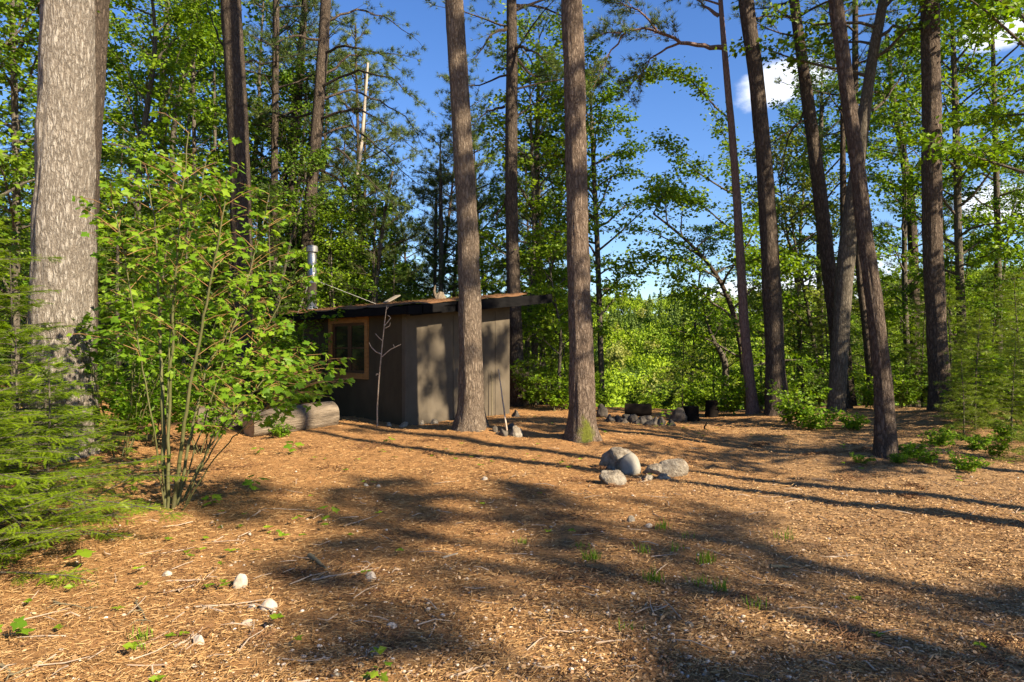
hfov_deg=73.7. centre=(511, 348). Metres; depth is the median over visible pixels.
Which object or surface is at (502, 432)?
rock
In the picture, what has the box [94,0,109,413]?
pine tree
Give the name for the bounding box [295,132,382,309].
pine tree
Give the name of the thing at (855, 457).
bush
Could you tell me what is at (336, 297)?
hemlock tree
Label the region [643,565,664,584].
grass tuft
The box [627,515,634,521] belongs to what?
loose stone
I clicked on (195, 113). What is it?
maple tree
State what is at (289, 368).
maple sapling
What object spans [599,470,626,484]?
boulder
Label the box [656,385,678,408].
bush
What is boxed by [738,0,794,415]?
pine tree
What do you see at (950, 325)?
spruce tree
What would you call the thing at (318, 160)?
maple tree
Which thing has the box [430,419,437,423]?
footing stone
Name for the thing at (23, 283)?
bush
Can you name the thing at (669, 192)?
maple tree
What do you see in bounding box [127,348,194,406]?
bush
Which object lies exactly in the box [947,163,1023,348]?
maple tree
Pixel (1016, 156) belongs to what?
maple tree
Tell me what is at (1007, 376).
bush
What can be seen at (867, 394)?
bush
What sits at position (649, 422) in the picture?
fire ring stone
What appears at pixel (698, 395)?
bush
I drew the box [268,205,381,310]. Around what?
maple tree
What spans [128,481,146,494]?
maple seedling
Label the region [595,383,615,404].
bush
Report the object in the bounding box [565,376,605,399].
bush
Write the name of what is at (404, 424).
footing stone
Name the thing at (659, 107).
sky
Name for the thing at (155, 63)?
maple tree
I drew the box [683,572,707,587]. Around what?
grass tuft
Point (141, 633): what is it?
grass tuft
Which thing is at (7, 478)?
young hemlock
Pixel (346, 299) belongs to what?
deep woods
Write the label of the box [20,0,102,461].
pine tree
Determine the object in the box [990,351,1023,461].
spruce tree
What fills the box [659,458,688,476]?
boulder
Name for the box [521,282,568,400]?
maple tree
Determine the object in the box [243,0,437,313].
pine tree
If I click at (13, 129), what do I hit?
maple tree
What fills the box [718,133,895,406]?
maple tree
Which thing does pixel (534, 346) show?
maple tree
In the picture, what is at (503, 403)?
pole
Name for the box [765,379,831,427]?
bush
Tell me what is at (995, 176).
maple tree
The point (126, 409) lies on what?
bush
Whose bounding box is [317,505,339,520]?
maple seedling
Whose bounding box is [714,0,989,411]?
maple tree
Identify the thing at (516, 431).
rock
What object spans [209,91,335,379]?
maple tree
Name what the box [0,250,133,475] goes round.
young hemlock
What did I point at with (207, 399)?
bush
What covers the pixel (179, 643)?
twig
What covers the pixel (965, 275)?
maple tree
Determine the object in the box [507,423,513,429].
rock
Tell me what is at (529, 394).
bush
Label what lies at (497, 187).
maple tree
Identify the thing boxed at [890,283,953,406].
spruce tree
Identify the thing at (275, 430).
bush
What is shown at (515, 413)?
rock
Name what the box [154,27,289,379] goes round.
maple tree
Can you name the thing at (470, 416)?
pine tree
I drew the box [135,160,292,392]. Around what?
maple tree
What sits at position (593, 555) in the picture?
grass tuft
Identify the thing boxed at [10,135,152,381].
maple tree
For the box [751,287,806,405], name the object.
hemlock tree
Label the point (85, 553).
maple seedling
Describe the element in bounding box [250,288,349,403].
bush
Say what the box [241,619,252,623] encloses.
loose stone
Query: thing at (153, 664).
twig litter
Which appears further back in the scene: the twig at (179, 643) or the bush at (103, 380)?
the bush at (103, 380)
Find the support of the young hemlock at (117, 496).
on the ground
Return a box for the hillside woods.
[0,216,1023,409]
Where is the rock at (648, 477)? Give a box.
[642,474,653,479]
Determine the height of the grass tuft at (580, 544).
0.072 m
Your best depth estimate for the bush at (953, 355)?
18.55 m
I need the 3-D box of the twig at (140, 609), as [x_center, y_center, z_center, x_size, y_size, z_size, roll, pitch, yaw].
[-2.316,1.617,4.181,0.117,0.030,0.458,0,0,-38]
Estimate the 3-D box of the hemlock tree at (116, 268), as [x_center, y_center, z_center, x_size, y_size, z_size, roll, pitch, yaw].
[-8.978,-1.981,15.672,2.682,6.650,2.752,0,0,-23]
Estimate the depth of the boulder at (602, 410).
14.99 m
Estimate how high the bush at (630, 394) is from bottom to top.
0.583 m
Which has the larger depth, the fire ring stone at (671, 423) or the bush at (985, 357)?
the bush at (985, 357)
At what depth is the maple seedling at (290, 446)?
10.19 m
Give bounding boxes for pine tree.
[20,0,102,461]
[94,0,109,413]
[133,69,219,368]
[176,0,308,401]
[206,0,361,383]
[208,0,347,373]
[208,0,363,351]
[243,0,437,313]
[252,39,321,361]
[264,0,368,290]
[288,14,438,306]
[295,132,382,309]
[324,64,416,303]
[332,166,427,303]
[367,227,411,304]
[382,198,432,304]
[384,105,497,303]
[396,125,477,303]
[402,131,499,297]
[408,168,455,295]
[409,55,540,352]
[423,0,595,406]
[438,124,530,361]
[445,0,488,431]
[490,145,568,367]
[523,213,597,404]
[561,0,602,442]
[583,0,760,413]
[726,0,856,408]
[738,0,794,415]
[773,0,901,405]
[795,0,919,404]
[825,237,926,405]
[828,0,898,458]
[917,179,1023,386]
[920,0,954,411]
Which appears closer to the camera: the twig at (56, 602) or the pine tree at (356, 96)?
the twig at (56, 602)
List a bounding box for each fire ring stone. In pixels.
[605,414,614,421]
[615,415,622,422]
[622,414,637,419]
[627,414,637,423]
[638,416,646,424]
[642,415,652,420]
[644,420,653,424]
[650,417,657,425]
[657,417,665,425]
[666,419,675,426]
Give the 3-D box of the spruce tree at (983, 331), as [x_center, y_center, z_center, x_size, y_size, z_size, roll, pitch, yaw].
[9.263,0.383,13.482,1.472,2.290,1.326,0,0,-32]
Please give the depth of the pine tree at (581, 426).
11.04 m
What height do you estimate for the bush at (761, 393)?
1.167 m
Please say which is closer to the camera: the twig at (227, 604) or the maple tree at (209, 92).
the twig at (227, 604)
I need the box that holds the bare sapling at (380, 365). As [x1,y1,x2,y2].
[369,306,400,425]
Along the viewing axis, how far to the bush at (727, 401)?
15.52 m
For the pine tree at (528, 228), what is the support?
on the ground
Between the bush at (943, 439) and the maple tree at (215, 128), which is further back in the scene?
the maple tree at (215, 128)
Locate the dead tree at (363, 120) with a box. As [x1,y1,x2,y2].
[334,62,377,300]
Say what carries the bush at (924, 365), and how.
on the ground
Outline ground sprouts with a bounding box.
[10,416,1023,681]
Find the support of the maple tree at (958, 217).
on the ground
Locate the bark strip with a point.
(777, 566)
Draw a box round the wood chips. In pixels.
[0,437,1023,681]
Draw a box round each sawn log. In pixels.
[198,405,243,429]
[242,401,339,436]
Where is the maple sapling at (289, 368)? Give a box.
[66,108,355,510]
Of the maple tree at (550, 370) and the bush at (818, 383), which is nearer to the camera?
the bush at (818, 383)
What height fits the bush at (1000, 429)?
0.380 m
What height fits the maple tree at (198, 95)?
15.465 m
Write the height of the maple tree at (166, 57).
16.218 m
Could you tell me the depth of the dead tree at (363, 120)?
24.95 m
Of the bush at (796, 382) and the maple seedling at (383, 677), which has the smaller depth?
the maple seedling at (383, 677)
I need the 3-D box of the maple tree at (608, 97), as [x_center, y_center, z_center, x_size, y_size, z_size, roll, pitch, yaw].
[2.559,-3.413,21.203,5.530,11.664,6.062,0,0,35]
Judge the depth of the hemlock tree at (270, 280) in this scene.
17.90 m
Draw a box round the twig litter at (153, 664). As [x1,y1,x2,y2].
[0,441,1023,681]
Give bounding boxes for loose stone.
[162,571,171,576]
[193,635,204,644]
[232,573,247,588]
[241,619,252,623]
[259,599,277,611]
[364,571,375,581]
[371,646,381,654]
[386,622,396,628]
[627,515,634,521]
[684,621,693,628]
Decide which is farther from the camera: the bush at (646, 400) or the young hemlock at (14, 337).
the bush at (646, 400)
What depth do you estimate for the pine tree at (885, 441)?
9.62 m
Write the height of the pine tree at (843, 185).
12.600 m
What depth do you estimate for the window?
14.95 m
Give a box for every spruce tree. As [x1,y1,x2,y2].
[652,315,715,409]
[789,280,864,406]
[854,299,911,405]
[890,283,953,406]
[905,279,985,405]
[929,344,995,436]
[932,307,1018,430]
[940,312,1010,417]
[952,266,1023,386]
[973,331,1023,442]
[974,272,1023,407]
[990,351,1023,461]
[1001,297,1023,384]
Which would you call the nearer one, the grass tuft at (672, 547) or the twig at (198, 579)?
the twig at (198, 579)
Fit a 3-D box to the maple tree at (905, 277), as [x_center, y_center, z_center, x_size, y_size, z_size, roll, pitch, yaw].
[12.482,-3.560,21.229,4.968,11.770,4.330,0,0,-11]
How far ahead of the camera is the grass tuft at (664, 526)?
6.02 m
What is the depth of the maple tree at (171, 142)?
19.80 m
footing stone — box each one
[399,422,407,426]
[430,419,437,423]
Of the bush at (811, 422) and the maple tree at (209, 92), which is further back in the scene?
the maple tree at (209, 92)
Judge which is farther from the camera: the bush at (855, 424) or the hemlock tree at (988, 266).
the hemlock tree at (988, 266)
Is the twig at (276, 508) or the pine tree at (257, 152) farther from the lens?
the pine tree at (257, 152)
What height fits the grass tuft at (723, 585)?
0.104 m
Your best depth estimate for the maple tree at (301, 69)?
23.22 m
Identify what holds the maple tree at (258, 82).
on the ground
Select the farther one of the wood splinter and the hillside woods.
the hillside woods
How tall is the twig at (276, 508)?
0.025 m
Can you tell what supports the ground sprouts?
on the ground
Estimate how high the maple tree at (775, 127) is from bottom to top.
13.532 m
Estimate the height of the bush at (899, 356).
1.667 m
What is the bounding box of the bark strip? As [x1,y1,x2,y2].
[769,564,791,568]
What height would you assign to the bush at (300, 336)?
2.467 m
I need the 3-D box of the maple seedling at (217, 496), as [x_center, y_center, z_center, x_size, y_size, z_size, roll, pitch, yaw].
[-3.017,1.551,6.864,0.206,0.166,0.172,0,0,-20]
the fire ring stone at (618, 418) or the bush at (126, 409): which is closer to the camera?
the bush at (126, 409)
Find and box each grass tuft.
[125,641,150,653]
[126,624,155,641]
[571,542,589,549]
[580,547,601,562]
[619,621,644,631]
[632,542,650,554]
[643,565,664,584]
[655,517,668,529]
[669,539,683,551]
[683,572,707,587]
[696,547,716,563]
[709,575,729,591]
[743,594,766,610]
[772,527,794,539]
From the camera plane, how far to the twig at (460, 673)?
3.34 m
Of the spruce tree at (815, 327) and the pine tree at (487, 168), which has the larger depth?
the pine tree at (487, 168)
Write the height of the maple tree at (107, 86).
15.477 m
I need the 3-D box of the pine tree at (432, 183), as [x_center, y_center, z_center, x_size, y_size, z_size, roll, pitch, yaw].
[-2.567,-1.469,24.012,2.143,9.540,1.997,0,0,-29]
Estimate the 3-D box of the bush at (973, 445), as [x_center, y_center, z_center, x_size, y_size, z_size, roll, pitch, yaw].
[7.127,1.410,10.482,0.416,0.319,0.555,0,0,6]
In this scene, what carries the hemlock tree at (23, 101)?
on the ground
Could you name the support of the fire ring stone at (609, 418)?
on the ground
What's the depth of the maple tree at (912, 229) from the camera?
22.86 m
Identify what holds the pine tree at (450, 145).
on the ground
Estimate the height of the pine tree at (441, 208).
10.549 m
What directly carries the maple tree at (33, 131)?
on the ground
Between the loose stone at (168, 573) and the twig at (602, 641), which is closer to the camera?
the twig at (602, 641)
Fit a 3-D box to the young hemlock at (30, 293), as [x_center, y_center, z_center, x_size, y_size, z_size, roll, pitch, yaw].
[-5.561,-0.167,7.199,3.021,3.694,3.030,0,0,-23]
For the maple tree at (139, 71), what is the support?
on the ground
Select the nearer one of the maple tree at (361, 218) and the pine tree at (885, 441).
the pine tree at (885, 441)
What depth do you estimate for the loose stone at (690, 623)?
3.80 m
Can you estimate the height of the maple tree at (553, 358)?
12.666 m
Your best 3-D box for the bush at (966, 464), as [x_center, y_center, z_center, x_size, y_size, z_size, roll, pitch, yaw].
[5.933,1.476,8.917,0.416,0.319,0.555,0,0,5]
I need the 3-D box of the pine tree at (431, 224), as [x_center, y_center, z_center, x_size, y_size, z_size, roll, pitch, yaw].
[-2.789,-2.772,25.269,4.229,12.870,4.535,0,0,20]
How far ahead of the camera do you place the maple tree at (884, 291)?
19.59 m
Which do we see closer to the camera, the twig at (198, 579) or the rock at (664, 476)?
the twig at (198, 579)
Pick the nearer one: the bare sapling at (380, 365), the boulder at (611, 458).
the boulder at (611, 458)
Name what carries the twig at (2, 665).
on the ground
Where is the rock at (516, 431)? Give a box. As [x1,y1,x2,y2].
[510,425,522,436]
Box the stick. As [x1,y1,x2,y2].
[307,553,326,568]
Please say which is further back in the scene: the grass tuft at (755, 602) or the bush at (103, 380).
the bush at (103, 380)
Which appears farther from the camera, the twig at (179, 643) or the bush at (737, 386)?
the bush at (737, 386)
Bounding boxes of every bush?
[0,273,28,428]
[65,274,209,456]
[96,272,233,445]
[97,350,123,398]
[99,387,149,418]
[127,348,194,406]
[155,310,250,453]
[185,381,231,409]
[234,363,275,409]
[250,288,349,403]
[267,422,295,437]
[275,308,323,403]
[510,355,556,406]
[530,373,568,411]
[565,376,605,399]
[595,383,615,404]
[622,385,643,403]
[636,393,655,408]
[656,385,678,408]
[673,369,727,411]
[701,382,747,415]
[706,368,759,406]
[738,364,764,409]
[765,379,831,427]
[786,372,811,403]
[790,402,841,429]
[795,357,850,406]
[833,408,870,429]
[849,452,875,463]
[850,369,906,408]
[887,452,910,463]
[889,346,927,405]
[891,362,927,407]
[898,343,972,400]
[898,436,929,457]
[901,445,942,462]
[920,426,960,446]
[924,336,999,400]
[940,381,1004,424]
[945,448,991,471]
[952,347,1021,405]
[952,367,997,405]
[956,432,994,450]
[968,344,1023,422]
[973,431,1014,458]
[986,357,1023,403]
[989,419,1020,439]
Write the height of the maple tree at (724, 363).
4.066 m
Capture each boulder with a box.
[596,404,607,417]
[599,447,632,469]
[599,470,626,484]
[619,453,640,474]
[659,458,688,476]
[669,407,686,421]
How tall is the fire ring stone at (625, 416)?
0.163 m
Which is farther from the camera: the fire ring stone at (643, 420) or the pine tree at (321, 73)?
the pine tree at (321, 73)
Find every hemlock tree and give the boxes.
[0,89,35,385]
[97,120,180,402]
[105,173,246,402]
[186,155,276,385]
[231,182,304,397]
[290,199,358,308]
[367,248,413,305]
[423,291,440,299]
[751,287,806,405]
[955,227,1022,401]
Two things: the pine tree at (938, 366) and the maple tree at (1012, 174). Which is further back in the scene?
the maple tree at (1012, 174)
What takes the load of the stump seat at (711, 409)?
on the ground
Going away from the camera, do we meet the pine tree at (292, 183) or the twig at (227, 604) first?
the twig at (227, 604)
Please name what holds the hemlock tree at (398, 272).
on the ground
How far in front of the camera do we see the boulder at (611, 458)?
8.96 m
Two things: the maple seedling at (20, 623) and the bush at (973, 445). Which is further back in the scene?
the bush at (973, 445)
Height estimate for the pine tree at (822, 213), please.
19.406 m
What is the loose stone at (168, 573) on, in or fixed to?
on the ground
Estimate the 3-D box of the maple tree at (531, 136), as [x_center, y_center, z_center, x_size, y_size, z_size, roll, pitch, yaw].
[0.732,-3.325,19.949,4.906,10.881,5.050,0,0,0]
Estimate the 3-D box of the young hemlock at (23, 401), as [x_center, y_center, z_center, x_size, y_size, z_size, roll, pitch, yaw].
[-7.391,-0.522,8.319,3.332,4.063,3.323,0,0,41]
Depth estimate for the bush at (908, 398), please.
15.77 m
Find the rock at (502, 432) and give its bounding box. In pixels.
[496,429,507,436]
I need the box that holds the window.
[328,316,368,378]
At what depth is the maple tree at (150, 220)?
17.57 m
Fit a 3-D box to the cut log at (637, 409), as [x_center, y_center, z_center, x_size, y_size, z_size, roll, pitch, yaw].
[2.744,1.344,14.848,0.589,0.289,0.295,1,0,10]
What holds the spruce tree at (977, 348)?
on the ground
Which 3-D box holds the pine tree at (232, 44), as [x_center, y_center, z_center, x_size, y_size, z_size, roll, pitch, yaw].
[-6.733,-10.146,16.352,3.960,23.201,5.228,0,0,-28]
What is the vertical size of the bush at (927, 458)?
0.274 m
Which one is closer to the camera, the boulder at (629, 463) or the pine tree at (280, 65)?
the boulder at (629, 463)
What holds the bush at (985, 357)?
on the ground
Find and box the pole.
[498,369,507,430]
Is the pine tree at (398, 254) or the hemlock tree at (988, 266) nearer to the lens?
the hemlock tree at (988, 266)
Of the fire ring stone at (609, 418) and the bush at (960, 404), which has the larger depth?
the fire ring stone at (609, 418)
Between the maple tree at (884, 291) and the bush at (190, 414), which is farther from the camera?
the maple tree at (884, 291)
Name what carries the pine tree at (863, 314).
on the ground
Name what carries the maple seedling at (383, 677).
on the ground
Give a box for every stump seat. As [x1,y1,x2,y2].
[683,406,699,421]
[705,400,718,417]
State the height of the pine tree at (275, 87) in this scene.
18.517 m
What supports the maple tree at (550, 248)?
on the ground
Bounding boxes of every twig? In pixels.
[0,663,31,680]
[47,601,97,608]
[126,600,149,624]
[166,567,216,581]
[174,627,202,646]
[194,598,271,612]
[246,508,314,519]
[312,561,379,580]
[344,515,377,525]
[354,643,378,661]
[449,663,487,678]
[582,636,626,643]
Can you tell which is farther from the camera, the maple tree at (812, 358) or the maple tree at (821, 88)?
the maple tree at (812, 358)
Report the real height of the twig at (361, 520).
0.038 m
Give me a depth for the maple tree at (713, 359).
21.77 m
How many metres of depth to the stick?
5.11 m
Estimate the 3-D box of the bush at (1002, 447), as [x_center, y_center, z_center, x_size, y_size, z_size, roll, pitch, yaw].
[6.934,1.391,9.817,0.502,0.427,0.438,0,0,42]
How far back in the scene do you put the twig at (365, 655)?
3.50 m
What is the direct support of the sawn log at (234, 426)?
on the ground
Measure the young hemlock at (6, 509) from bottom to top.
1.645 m
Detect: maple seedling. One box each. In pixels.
[0,615,34,640]
[65,539,96,563]
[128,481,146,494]
[201,494,222,505]
[242,474,270,493]
[283,441,303,451]
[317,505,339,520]
[360,661,391,681]
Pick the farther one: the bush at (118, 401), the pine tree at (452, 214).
the pine tree at (452, 214)
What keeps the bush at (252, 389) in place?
on the ground
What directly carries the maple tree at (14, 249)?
on the ground
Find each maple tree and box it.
[0,0,158,284]
[0,0,184,276]
[0,0,188,407]
[0,1,113,256]
[0,29,169,384]
[3,80,115,287]
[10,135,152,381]
[28,0,269,375]
[97,0,229,391]
[98,0,227,333]
[98,0,259,389]
[98,179,212,378]
[101,23,186,370]
[122,0,255,386]
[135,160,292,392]
[152,30,264,351]
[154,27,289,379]
[189,0,348,363]
[203,141,356,383]
[208,50,376,355]
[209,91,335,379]
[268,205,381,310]
[317,156,432,310]
[375,249,447,304]
[448,0,642,404]
[454,43,628,384]
[479,104,650,404]
[479,117,620,404]
[483,39,683,405]
[500,217,620,398]
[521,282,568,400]
[524,293,598,404]
[614,55,858,408]
[631,221,738,400]
[664,279,764,406]
[686,296,740,399]
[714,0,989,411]
[714,266,813,408]
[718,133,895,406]
[723,99,883,401]
[723,111,862,403]
[746,44,909,405]
[782,293,821,403]
[787,316,859,406]
[825,36,993,405]
[850,265,917,405]
[858,29,993,405]
[867,0,1023,404]
[883,0,1023,173]
[889,0,1023,351]
[902,228,1017,386]
[945,141,1023,371]
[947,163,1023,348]
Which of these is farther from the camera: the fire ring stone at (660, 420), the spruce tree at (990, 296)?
the spruce tree at (990, 296)
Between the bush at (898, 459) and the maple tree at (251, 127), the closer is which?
the bush at (898, 459)
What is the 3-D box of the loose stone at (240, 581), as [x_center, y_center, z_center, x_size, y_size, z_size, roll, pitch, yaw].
[-1.861,1.604,4.678,0.099,0.126,0.073,0,0,0]
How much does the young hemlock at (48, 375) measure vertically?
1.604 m
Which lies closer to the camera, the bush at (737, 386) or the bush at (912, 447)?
the bush at (912, 447)
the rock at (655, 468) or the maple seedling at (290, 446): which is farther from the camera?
the maple seedling at (290, 446)
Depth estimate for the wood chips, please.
4.13 m
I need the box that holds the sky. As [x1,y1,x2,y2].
[0,0,1023,312]
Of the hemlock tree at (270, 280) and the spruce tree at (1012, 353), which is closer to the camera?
the spruce tree at (1012, 353)
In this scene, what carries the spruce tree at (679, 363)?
on the ground
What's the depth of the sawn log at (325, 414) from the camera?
12.65 m
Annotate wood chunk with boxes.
[433,285,445,298]
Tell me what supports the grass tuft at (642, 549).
on the ground
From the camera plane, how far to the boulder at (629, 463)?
8.71 m
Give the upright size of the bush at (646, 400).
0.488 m
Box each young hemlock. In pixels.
[0,180,135,453]
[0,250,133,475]
[0,272,66,408]
[0,322,170,529]
[0,360,191,565]
[0,364,173,564]
[0,372,147,509]
[0,397,137,589]
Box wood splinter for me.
[441,553,457,558]
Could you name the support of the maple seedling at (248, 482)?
on the ground
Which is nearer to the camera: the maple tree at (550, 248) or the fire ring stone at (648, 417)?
the fire ring stone at (648, 417)
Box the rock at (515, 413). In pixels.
[511,410,519,416]
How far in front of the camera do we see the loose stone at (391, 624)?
3.87 m
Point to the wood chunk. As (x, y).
(439, 295)
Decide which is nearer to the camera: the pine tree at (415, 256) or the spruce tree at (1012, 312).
the spruce tree at (1012, 312)
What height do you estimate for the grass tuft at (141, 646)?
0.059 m
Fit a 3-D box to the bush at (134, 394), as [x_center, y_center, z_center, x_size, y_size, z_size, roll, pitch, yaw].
[-5.402,0.167,10.622,1.917,2.758,1.767,0,0,-14]
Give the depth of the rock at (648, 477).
8.21 m
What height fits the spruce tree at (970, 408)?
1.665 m
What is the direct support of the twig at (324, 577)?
on the ground
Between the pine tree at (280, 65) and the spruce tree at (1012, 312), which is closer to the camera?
the spruce tree at (1012, 312)
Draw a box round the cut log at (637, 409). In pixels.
[624,403,651,415]
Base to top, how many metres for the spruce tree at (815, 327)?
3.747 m
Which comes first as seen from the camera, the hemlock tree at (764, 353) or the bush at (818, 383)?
the bush at (818, 383)
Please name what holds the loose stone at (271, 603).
on the ground
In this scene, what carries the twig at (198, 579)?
on the ground
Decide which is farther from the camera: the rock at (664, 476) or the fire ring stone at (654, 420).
the fire ring stone at (654, 420)
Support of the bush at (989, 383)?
on the ground
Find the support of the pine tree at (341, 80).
on the ground
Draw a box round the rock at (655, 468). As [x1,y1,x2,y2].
[642,463,661,474]
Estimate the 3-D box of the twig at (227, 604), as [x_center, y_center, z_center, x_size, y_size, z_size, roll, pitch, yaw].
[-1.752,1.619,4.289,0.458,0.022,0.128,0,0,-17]
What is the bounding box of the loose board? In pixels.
[383,295,400,302]
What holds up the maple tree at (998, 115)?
on the ground
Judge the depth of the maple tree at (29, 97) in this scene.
17.38 m
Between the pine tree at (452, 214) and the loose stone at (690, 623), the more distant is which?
the pine tree at (452, 214)
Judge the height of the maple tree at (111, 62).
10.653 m
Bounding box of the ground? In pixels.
[0,288,1023,681]
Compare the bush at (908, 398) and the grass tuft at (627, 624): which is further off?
the bush at (908, 398)
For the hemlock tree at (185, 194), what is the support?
on the ground
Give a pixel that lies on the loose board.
(391, 298)
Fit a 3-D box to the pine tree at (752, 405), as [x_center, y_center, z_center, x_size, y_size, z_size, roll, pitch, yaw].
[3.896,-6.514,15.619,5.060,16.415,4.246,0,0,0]
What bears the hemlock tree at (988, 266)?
on the ground
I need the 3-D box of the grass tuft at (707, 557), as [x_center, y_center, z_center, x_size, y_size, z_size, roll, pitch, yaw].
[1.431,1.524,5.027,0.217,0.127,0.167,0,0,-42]
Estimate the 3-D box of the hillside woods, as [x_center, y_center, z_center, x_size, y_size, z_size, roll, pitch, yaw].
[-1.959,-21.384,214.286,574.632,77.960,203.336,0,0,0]
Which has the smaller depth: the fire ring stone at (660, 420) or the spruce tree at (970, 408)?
the spruce tree at (970, 408)
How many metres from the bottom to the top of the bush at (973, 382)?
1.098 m
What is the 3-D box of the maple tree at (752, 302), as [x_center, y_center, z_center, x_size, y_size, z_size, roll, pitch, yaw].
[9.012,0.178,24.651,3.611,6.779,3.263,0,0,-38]
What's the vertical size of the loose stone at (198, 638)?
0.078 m
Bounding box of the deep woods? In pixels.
[0,163,1023,405]
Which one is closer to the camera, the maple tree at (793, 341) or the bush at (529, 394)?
the bush at (529, 394)
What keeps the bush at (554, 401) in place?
on the ground
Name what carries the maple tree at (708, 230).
on the ground
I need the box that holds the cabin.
[276,245,552,425]
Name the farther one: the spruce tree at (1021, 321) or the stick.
the spruce tree at (1021, 321)
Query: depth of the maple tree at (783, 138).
20.77 m
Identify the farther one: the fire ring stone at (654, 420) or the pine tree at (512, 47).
the pine tree at (512, 47)
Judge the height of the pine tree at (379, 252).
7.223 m
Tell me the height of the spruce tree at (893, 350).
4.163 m
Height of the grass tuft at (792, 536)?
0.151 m
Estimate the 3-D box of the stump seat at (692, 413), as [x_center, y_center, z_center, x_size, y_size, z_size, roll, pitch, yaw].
[3.987,1.475,15.205,0.375,0.386,0.381,0,0,0]
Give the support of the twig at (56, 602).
on the ground
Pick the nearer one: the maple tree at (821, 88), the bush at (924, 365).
the bush at (924, 365)
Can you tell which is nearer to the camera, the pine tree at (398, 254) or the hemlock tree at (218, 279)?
the hemlock tree at (218, 279)
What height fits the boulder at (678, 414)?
0.389 m
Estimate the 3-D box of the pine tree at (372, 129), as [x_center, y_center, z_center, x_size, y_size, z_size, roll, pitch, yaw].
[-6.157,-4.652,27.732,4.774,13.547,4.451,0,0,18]
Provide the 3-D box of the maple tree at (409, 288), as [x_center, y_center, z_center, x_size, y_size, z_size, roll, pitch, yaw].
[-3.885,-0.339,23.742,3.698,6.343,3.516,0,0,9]
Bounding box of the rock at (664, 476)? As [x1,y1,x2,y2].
[655,473,670,479]
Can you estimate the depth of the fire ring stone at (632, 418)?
13.68 m
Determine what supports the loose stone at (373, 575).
on the ground

